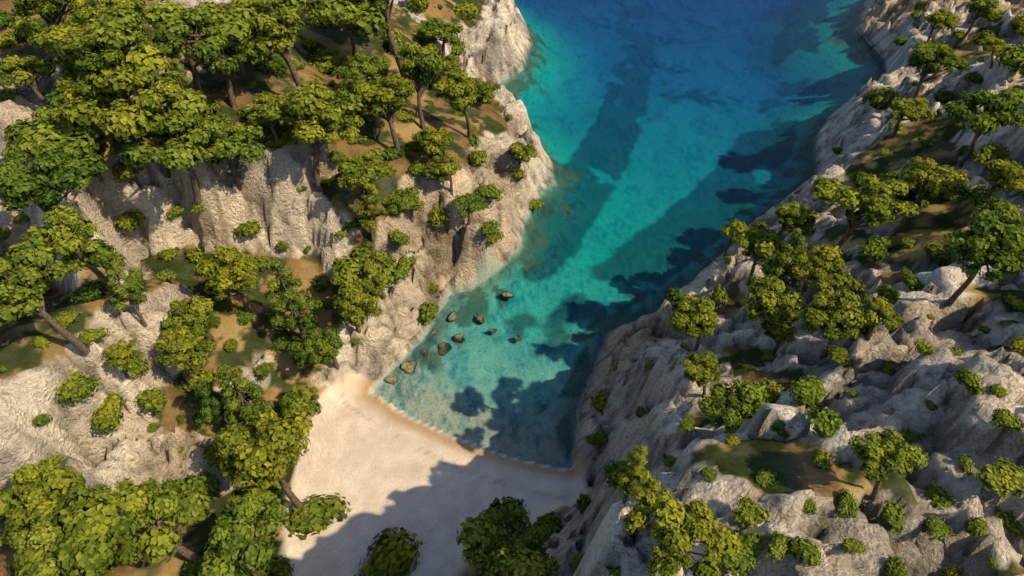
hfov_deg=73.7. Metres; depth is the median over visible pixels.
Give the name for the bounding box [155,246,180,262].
bush
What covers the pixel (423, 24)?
bush
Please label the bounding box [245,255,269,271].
bush
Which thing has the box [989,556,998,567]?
bush
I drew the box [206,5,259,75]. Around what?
pine tree
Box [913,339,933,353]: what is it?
bush
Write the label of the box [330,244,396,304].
pine tree
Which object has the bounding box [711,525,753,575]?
tree
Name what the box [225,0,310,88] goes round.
pine tree
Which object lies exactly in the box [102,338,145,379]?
bush
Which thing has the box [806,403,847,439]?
bush
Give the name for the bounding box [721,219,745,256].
pine tree
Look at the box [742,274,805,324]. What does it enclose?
pine tree
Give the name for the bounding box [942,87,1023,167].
pine tree
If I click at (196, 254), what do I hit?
bush
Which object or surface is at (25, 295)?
pine tree
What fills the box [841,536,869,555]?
bush
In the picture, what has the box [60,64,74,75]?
bush
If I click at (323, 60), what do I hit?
bush
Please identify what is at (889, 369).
bush
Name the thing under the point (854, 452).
bush
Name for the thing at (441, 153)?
bush
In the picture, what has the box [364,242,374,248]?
bush
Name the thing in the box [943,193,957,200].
bush
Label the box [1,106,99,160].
pine tree
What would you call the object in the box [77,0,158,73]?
pine tree
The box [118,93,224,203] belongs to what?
pine tree
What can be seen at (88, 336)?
bush
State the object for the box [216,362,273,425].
pine tree
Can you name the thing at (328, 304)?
bush
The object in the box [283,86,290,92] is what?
bush
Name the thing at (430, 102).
bush
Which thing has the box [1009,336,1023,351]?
bush
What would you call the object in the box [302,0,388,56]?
pine tree
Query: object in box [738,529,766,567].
bush
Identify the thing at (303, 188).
bush
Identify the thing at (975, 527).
bush
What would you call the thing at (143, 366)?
bush
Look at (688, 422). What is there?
bush
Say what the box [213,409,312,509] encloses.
pine tree
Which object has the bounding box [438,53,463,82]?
pine tree
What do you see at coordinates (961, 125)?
bush
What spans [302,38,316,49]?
bush
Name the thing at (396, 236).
bush
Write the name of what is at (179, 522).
bush
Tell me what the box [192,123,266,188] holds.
pine tree
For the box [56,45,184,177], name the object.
pine tree
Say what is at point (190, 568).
bush
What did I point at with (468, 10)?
bush
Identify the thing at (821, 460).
bush
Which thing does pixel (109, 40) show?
pine tree
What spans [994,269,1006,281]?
bush
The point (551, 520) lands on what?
bush
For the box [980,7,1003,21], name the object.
bush
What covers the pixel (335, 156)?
bush
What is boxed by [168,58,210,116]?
pine tree
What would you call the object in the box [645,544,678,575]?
bush
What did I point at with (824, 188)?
bush
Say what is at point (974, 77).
bush
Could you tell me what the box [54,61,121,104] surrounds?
pine tree
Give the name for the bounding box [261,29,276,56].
pine tree
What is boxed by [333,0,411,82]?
pine tree
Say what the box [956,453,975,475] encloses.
bush
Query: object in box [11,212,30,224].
bush
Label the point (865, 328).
bush
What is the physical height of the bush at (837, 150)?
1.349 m
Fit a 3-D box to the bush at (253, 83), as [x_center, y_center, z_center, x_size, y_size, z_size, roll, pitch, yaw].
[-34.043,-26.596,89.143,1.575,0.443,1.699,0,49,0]
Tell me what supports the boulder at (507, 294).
in the sea
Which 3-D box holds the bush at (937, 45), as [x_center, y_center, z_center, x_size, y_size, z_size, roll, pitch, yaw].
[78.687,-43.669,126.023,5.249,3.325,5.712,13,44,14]
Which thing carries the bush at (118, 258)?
on the terrain
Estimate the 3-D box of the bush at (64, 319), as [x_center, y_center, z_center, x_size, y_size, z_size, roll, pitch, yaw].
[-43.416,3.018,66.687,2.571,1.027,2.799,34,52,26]
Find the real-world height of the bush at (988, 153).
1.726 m
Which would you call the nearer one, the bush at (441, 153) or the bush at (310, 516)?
the bush at (310, 516)
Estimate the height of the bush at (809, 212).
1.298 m
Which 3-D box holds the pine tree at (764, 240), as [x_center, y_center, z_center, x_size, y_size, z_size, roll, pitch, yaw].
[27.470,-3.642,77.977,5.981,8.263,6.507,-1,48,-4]
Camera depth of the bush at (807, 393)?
50.48 m
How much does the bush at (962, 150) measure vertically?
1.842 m
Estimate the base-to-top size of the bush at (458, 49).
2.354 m
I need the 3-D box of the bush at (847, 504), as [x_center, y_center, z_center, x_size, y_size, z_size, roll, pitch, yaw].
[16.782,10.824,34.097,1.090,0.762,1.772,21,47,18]
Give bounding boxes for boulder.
[384,375,399,384]
[401,360,416,373]
[421,349,427,357]
[438,342,451,355]
[448,311,455,320]
[452,333,464,342]
[476,313,484,323]
[489,328,496,333]
[502,290,513,298]
[514,335,520,341]
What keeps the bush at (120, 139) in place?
on the terrain
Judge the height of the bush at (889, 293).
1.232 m
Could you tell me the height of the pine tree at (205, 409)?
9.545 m
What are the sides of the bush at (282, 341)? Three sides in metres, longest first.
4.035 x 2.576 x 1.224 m
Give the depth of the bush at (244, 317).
81.43 m
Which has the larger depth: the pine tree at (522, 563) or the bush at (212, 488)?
the bush at (212, 488)
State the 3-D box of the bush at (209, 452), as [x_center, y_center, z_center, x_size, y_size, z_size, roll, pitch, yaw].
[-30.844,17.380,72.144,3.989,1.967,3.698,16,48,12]
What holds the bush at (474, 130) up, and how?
on the terrain
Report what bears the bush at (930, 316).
on the terrain
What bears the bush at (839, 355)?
on the terrain
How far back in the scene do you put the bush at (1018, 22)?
122.17 m
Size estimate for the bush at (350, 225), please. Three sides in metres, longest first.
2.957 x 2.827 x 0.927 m
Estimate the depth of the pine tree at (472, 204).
89.99 m
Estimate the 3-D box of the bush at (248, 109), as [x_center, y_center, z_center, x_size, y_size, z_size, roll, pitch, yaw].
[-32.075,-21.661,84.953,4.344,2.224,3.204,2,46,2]
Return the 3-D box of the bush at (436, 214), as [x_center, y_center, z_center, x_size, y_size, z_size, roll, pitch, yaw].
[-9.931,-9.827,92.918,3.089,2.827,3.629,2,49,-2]
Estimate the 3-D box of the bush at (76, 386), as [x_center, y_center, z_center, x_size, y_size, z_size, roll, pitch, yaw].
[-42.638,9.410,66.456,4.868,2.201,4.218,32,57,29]
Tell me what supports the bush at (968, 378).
on the terrain
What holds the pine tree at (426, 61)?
on the terrain
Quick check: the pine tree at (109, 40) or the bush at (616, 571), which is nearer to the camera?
the bush at (616, 571)
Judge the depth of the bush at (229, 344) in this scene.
78.22 m
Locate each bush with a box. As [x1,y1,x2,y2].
[0,8,18,28]
[0,30,19,48]
[0,86,20,100]
[0,227,10,241]
[0,365,7,372]
[0,517,58,548]
[7,549,60,575]
[9,17,45,40]
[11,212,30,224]
[12,312,32,319]
[30,335,50,349]
[32,413,52,427]
[53,308,82,328]
[54,370,100,403]
[54,452,68,469]
[57,237,105,266]
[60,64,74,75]
[69,279,107,303]
[77,327,109,345]
[91,392,126,434]
[95,134,103,140]
[96,548,117,575]
[99,252,127,266]
[107,477,133,498]
[111,160,143,182]
[113,131,128,141]
[113,209,145,232]
[123,267,145,291]
[128,132,183,149]
[130,358,151,380]
[133,387,167,413]
[146,422,161,432]
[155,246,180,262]
[156,269,177,281]
[166,205,185,219]
[175,447,184,452]
[176,414,184,424]
[177,520,193,527]
[180,556,205,575]
[182,369,217,392]
[184,247,204,263]
[189,202,205,214]
[189,338,216,358]
[196,469,221,499]
[199,274,234,300]
[199,441,225,468]
[206,98,221,114]
[208,317,220,327]
[211,244,246,262]
[213,112,236,129]
[215,423,232,436]
[223,337,237,352]
[232,220,262,237]
[233,367,242,377]
[234,476,290,506]
[235,305,256,325]
[237,104,258,120]
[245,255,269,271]
[249,80,256,86]
[252,54,288,75]
[254,362,275,379]
[262,126,304,150]
[267,553,293,575]
[268,331,292,354]
[274,400,287,419]
[275,241,289,251]
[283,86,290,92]
[283,493,352,539]
[291,350,314,368]
[292,59,306,70]
[296,186,307,192]
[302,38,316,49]
[304,245,311,251]
[308,47,350,74]
[312,273,331,291]
[320,176,332,185]
[322,300,338,310]
[327,80,335,87]
[328,149,346,163]
[331,227,349,239]
[336,38,345,44]
[344,222,362,229]
[347,134,366,144]
[350,338,360,345]
[354,527,422,575]
[361,114,375,123]
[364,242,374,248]
[381,197,391,206]
[382,27,404,52]
[382,57,391,69]
[384,146,405,160]
[387,228,410,245]
[390,251,416,284]
[392,108,417,122]
[405,0,428,11]
[406,140,426,152]
[407,159,427,176]
[411,25,428,42]
[418,300,438,324]
[420,20,427,27]
[423,100,433,105]
[424,74,443,87]
[426,217,448,227]
[428,282,438,294]
[429,203,449,224]
[431,144,448,158]
[450,41,465,55]
[452,0,480,18]
[452,110,464,115]
[464,131,480,147]
[467,150,487,167]
[471,125,477,135]
[473,182,505,201]
[476,87,493,102]
[478,220,500,237]
[485,230,503,245]
[509,168,526,180]
[529,198,544,209]
[535,509,562,540]
[570,552,584,569]
[576,493,591,513]
[584,430,607,445]
[590,389,607,414]
[602,460,631,489]
[608,564,621,575]
[609,361,617,370]
[622,503,649,533]
[635,406,646,417]
[644,363,653,369]
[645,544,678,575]
[660,454,677,467]
[665,287,697,307]
[677,413,695,433]
[679,342,690,350]
[690,504,718,527]
[697,394,716,404]
[701,466,717,482]
[710,284,727,308]
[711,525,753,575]
[724,256,731,264]
[725,433,740,444]
[731,495,771,530]
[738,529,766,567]
[755,469,776,487]
[760,377,786,403]
[761,349,775,362]
[765,531,789,561]
[770,418,789,439]
[776,250,798,267]
[786,533,824,567]
[789,374,826,412]
[802,209,818,219]
[802,496,816,514]
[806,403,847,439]
[810,449,832,471]
[811,177,845,204]
[824,345,854,366]
[832,147,842,153]
[835,273,865,294]
[837,488,859,517]
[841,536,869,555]
[847,389,856,396]
[851,170,870,186]
[851,444,883,462]
[856,321,874,336]
[857,235,891,261]
[861,84,898,108]
[875,282,901,302]
[879,148,888,155]
[880,362,896,376]
[880,500,906,535]
[884,553,908,575]
[888,120,904,130]
[893,37,910,45]
[898,267,924,291]
[899,427,922,444]
[900,237,914,248]
[911,10,922,21]
[911,80,918,86]
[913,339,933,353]
[917,135,936,147]
[919,200,928,207]
[923,240,952,266]
[923,399,936,410]
[924,484,956,509]
[924,515,953,539]
[926,314,934,319]
[928,40,954,57]
[934,89,957,102]
[939,564,963,575]
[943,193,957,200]
[949,345,961,355]
[952,29,964,38]
[953,367,985,394]
[954,121,965,129]
[956,144,976,159]
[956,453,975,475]
[962,514,988,538]
[963,70,983,84]
[965,183,997,211]
[971,142,1010,166]
[973,456,1023,498]
[977,30,1004,45]
[977,325,991,333]
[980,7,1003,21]
[989,408,1022,432]
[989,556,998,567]
[990,383,1007,397]
[991,508,1023,539]
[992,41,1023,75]
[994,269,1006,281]
[1004,293,1023,312]
[1008,11,1023,36]
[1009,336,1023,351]
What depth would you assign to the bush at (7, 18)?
92.34 m
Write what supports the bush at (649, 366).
on the terrain
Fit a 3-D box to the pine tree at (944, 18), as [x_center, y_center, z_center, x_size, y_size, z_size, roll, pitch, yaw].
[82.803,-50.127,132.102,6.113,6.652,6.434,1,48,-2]
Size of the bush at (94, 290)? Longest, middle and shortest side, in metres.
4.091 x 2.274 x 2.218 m
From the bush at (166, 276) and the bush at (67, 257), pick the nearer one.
the bush at (67, 257)
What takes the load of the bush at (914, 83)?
on the terrain
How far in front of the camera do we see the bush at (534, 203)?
108.59 m
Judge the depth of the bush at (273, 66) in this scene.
91.43 m
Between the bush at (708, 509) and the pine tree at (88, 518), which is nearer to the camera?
the bush at (708, 509)
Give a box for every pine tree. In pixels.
[0,55,56,108]
[0,147,107,255]
[0,237,89,354]
[0,454,85,534]
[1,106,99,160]
[9,483,138,575]
[11,0,97,25]
[19,204,124,301]
[27,6,131,95]
[46,69,109,139]
[53,6,163,112]
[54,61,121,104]
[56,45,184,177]
[63,107,108,181]
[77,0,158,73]
[99,471,211,567]
[102,259,146,326]
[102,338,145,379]
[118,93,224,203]
[143,0,252,100]
[153,324,216,382]
[160,294,220,347]
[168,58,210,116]
[190,377,228,430]
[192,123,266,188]
[192,250,259,312]
[198,494,287,575]
[201,27,269,109]
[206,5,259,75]
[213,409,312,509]
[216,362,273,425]
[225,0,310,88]
[247,93,296,148]
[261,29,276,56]
[264,256,322,339]
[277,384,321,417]
[283,81,365,191]
[287,326,343,369]
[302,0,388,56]
[309,77,325,129]
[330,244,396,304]
[332,52,389,89]
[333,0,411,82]
[333,277,384,332]
[336,148,395,202]
[351,74,414,155]
[351,182,387,239]
[387,186,423,222]
[394,41,443,129]
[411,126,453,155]
[417,17,462,57]
[422,156,462,195]
[432,66,476,137]
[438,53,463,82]
[451,193,488,224]
[456,496,549,575]
[473,81,500,106]
[483,542,559,575]
[508,142,537,172]
[611,445,651,503]
[635,476,673,513]
[649,495,741,575]
[669,296,719,351]
[680,350,723,396]
[700,379,768,433]
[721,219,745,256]
[729,221,783,286]
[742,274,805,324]
[759,228,806,315]
[760,319,797,352]
[775,201,816,236]
[791,244,853,291]
[798,289,866,359]
[831,173,919,251]
[848,428,928,500]
[857,293,905,340]
[871,170,923,218]
[889,97,936,137]
[898,156,970,225]
[907,40,968,105]
[924,8,959,41]
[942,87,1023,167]
[942,213,1023,306]
[960,0,998,40]
[968,197,1023,261]
[973,159,1023,216]
[976,36,1009,68]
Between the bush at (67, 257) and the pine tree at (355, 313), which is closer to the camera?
the bush at (67, 257)
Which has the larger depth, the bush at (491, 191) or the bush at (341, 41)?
the bush at (341, 41)
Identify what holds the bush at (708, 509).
on the terrain
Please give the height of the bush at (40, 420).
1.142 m
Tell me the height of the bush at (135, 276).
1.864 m
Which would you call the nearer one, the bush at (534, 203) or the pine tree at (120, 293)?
the pine tree at (120, 293)
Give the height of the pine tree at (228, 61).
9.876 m
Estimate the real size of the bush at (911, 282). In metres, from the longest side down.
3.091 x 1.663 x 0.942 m
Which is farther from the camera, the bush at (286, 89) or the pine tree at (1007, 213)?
the bush at (286, 89)
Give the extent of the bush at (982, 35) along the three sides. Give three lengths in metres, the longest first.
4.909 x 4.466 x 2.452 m
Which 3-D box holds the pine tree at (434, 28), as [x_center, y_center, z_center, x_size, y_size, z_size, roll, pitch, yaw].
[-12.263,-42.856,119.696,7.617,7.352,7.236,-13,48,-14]
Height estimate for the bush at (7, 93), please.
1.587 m
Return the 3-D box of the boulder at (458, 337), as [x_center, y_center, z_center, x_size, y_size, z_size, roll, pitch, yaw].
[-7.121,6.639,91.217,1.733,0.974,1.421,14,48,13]
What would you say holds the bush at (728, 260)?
on the terrain
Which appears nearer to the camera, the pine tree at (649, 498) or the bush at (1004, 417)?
the pine tree at (649, 498)
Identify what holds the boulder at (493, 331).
in the sea
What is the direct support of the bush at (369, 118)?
on the terrain
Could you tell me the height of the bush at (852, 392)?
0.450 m
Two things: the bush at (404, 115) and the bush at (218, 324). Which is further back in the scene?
the bush at (404, 115)
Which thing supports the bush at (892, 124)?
on the terrain
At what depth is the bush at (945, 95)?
108.25 m
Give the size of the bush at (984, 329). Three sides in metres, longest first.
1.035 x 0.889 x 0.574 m
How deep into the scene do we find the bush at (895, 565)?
31.46 m
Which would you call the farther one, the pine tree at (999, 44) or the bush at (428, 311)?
the pine tree at (999, 44)
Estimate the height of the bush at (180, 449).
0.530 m
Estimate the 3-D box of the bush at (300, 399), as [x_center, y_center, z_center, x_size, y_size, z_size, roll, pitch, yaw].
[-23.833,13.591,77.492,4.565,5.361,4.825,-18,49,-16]
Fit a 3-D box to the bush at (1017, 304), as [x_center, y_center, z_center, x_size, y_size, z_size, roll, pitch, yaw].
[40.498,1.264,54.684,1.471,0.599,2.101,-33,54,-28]
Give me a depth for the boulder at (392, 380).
85.94 m
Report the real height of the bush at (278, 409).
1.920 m
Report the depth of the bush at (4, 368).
62.72 m
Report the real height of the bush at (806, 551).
1.014 m
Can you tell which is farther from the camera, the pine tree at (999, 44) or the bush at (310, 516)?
the pine tree at (999, 44)
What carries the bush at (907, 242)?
on the terrain
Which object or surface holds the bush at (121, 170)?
on the terrain
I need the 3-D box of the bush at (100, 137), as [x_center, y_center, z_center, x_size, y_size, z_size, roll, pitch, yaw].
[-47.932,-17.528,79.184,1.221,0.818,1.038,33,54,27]
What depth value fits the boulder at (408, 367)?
87.25 m
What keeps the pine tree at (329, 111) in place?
on the terrain
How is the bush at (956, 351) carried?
on the terrain
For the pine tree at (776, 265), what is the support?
on the terrain
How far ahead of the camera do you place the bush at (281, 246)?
87.91 m
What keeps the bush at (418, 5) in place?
on the terrain
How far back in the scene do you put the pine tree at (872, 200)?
67.66 m
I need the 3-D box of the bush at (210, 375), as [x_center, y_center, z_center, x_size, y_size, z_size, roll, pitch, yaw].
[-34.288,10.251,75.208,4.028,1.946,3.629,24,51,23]
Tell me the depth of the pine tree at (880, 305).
52.31 m
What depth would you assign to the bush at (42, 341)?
64.93 m
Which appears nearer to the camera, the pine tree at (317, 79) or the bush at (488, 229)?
the pine tree at (317, 79)
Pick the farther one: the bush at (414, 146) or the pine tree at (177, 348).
the bush at (414, 146)
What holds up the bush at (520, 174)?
on the terrain
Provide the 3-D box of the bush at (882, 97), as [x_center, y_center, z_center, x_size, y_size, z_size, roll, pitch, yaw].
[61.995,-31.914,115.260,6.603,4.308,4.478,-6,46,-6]
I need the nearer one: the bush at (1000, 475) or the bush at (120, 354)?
the bush at (1000, 475)
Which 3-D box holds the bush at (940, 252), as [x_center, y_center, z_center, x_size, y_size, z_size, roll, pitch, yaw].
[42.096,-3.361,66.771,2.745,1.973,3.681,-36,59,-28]
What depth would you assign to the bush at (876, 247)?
71.44 m
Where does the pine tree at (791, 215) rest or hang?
on the terrain
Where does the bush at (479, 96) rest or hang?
on the terrain
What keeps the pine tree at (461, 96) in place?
on the terrain
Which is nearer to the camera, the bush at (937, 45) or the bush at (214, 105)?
the bush at (214, 105)
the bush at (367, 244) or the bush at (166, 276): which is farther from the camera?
the bush at (367, 244)
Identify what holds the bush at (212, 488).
on the terrain
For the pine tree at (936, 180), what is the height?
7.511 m
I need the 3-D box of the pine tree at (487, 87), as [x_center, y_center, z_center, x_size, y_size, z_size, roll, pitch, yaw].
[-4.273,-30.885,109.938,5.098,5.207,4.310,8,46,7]
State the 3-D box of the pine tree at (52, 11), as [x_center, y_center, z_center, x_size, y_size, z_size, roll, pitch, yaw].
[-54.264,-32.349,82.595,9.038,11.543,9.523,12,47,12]
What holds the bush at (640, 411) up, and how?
on the terrain
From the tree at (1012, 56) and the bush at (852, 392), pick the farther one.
the tree at (1012, 56)
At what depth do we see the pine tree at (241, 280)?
74.61 m
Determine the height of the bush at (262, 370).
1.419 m
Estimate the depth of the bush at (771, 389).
54.19 m
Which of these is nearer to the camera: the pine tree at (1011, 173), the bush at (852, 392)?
the bush at (852, 392)
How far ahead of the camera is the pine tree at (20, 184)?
63.79 m
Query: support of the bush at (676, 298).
on the terrain
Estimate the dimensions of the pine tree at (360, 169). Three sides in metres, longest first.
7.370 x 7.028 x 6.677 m
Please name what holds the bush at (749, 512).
on the terrain
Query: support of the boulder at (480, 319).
in the sea
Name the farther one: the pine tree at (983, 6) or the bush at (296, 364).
the pine tree at (983, 6)
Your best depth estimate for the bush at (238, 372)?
77.60 m
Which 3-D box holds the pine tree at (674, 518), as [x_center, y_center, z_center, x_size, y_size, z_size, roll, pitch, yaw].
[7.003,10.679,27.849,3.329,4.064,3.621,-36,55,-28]
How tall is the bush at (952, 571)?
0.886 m
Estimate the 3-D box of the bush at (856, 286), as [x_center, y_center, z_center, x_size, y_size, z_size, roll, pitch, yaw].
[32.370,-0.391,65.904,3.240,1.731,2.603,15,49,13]
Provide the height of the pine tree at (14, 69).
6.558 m
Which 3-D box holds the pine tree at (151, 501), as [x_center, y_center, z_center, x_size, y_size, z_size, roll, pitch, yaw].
[-29.985,21.198,58.868,9.145,10.276,7.784,-9,47,-9]
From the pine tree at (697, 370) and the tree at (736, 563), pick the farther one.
the pine tree at (697, 370)
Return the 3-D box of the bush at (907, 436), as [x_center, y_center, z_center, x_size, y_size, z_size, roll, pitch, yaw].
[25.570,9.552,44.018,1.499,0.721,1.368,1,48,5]
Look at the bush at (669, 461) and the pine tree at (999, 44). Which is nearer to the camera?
the bush at (669, 461)
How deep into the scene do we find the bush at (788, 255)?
81.33 m
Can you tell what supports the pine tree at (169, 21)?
on the terrain
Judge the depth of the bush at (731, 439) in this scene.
39.98 m
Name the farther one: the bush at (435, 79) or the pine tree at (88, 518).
the bush at (435, 79)
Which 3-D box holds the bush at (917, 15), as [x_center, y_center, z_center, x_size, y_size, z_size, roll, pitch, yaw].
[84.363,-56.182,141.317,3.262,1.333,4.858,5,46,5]
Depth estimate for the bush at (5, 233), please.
75.61 m
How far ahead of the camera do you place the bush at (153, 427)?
72.69 m
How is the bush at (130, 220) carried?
on the terrain
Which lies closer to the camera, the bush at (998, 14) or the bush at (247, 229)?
the bush at (247, 229)
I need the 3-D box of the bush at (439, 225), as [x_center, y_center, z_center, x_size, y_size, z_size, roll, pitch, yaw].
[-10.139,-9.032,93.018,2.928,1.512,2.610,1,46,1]
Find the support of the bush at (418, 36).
on the terrain
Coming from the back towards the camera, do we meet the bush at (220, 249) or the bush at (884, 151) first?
the bush at (884, 151)
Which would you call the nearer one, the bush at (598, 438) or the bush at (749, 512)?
the bush at (749, 512)
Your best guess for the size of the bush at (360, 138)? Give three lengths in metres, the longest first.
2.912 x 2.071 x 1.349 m
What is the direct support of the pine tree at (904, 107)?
on the terrain
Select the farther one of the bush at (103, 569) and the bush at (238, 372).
the bush at (238, 372)
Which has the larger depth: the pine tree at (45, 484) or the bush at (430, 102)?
the bush at (430, 102)
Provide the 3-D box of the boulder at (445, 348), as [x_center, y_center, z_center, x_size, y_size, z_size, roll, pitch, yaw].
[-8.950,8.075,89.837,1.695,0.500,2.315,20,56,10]
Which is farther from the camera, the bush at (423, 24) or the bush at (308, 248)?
the bush at (423, 24)
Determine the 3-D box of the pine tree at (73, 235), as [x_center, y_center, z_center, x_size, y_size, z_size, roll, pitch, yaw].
[-40.481,-1.689,64.260,8.117,12.682,6.268,32,54,27]
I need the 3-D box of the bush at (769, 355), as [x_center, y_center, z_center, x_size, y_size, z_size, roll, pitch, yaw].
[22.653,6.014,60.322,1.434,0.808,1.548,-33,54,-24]
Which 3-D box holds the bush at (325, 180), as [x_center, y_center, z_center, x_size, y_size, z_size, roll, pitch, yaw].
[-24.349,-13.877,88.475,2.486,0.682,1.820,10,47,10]
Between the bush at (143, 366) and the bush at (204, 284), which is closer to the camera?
the bush at (143, 366)
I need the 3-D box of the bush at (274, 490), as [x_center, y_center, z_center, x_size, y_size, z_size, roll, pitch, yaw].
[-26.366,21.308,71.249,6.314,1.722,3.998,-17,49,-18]
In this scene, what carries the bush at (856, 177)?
on the terrain
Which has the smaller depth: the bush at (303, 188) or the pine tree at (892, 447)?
the pine tree at (892, 447)
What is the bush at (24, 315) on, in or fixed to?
on the terrain
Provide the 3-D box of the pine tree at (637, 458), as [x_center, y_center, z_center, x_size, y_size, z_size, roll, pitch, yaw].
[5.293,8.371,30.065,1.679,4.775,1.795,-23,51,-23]
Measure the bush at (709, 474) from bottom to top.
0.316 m
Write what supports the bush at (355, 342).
on the terrain
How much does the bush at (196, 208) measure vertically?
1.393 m
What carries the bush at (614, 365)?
on the terrain
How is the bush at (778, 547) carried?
on the terrain
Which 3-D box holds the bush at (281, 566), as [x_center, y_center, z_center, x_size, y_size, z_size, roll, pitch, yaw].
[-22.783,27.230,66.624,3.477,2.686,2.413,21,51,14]
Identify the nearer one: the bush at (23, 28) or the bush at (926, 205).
the bush at (926, 205)
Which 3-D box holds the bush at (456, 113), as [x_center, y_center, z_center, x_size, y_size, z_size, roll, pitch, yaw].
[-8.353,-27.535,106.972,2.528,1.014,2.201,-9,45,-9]
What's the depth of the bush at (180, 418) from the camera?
73.09 m
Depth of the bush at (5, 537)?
60.41 m
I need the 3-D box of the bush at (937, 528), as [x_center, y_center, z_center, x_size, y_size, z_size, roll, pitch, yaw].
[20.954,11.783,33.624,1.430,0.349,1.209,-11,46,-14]
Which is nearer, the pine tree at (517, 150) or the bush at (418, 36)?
the pine tree at (517, 150)
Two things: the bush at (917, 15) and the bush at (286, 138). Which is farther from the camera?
the bush at (917, 15)
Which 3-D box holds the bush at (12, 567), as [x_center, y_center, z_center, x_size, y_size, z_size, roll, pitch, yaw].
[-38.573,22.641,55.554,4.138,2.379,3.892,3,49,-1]
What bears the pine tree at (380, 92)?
on the terrain
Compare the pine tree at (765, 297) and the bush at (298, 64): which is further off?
the bush at (298, 64)
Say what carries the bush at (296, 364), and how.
on the terrain
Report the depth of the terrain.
84.03 m
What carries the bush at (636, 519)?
on the terrain
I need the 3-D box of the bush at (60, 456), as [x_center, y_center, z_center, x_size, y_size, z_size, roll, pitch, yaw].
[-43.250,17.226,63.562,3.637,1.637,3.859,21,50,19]
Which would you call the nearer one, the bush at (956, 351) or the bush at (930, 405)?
the bush at (930, 405)
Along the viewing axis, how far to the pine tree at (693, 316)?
58.83 m
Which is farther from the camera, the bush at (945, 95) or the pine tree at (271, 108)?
the bush at (945, 95)
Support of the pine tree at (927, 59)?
on the terrain
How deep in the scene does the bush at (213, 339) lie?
76.96 m
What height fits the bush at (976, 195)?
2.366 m
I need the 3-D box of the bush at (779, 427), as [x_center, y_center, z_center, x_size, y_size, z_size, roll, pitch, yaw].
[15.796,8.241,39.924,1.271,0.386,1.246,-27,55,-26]
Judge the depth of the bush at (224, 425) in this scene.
74.73 m
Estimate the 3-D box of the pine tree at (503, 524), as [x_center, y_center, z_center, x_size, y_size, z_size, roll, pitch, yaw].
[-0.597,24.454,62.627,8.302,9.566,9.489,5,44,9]
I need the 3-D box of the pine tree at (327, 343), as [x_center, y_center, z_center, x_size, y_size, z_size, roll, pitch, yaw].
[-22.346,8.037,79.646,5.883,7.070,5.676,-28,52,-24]
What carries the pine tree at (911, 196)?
on the terrain
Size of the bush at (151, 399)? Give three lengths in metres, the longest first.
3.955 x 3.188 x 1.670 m
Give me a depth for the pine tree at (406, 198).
88.94 m
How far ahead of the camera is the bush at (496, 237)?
93.93 m
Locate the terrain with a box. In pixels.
[0,0,1023,575]
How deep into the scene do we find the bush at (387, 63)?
109.00 m
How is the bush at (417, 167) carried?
on the terrain
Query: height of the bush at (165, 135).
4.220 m
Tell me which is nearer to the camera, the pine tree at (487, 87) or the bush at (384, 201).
the bush at (384, 201)
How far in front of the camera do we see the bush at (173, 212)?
83.83 m
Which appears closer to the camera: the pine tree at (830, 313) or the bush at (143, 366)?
the pine tree at (830, 313)
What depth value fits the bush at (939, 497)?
36.69 m
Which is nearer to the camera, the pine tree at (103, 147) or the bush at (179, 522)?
the bush at (179, 522)
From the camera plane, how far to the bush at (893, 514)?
34.27 m
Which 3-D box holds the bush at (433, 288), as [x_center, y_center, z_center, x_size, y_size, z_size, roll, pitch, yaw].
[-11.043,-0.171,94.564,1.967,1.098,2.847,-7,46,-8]
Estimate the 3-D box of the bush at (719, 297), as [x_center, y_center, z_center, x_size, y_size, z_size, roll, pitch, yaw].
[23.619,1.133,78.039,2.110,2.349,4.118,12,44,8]
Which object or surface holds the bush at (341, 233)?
on the terrain
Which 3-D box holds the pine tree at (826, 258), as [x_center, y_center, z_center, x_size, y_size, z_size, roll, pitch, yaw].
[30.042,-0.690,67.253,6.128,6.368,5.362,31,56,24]
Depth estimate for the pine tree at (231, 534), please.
57.29 m
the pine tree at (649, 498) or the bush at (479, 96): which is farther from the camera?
the bush at (479, 96)
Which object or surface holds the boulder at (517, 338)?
in the sea
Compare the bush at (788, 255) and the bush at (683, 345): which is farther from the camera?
the bush at (788, 255)
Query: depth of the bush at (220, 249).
85.91 m
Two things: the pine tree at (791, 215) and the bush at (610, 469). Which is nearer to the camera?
the bush at (610, 469)
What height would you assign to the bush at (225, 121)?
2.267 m
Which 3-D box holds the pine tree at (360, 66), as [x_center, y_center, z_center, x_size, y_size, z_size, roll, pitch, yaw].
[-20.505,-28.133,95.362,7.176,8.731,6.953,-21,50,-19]
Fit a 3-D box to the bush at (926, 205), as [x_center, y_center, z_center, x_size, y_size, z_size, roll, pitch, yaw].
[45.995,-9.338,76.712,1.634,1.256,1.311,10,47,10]
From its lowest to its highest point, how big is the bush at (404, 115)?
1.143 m
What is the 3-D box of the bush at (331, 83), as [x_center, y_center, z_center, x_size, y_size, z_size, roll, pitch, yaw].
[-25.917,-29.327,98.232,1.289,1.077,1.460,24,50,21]
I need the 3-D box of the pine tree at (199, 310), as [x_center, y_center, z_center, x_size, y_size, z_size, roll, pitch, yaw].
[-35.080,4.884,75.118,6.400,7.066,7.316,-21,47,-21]
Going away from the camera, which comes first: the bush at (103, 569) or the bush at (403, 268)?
the bush at (103, 569)
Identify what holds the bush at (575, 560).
on the terrain
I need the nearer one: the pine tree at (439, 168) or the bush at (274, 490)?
the bush at (274, 490)
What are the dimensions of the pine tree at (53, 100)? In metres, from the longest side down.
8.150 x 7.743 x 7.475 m
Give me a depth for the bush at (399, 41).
111.55 m
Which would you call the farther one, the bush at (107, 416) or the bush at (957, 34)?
the bush at (957, 34)

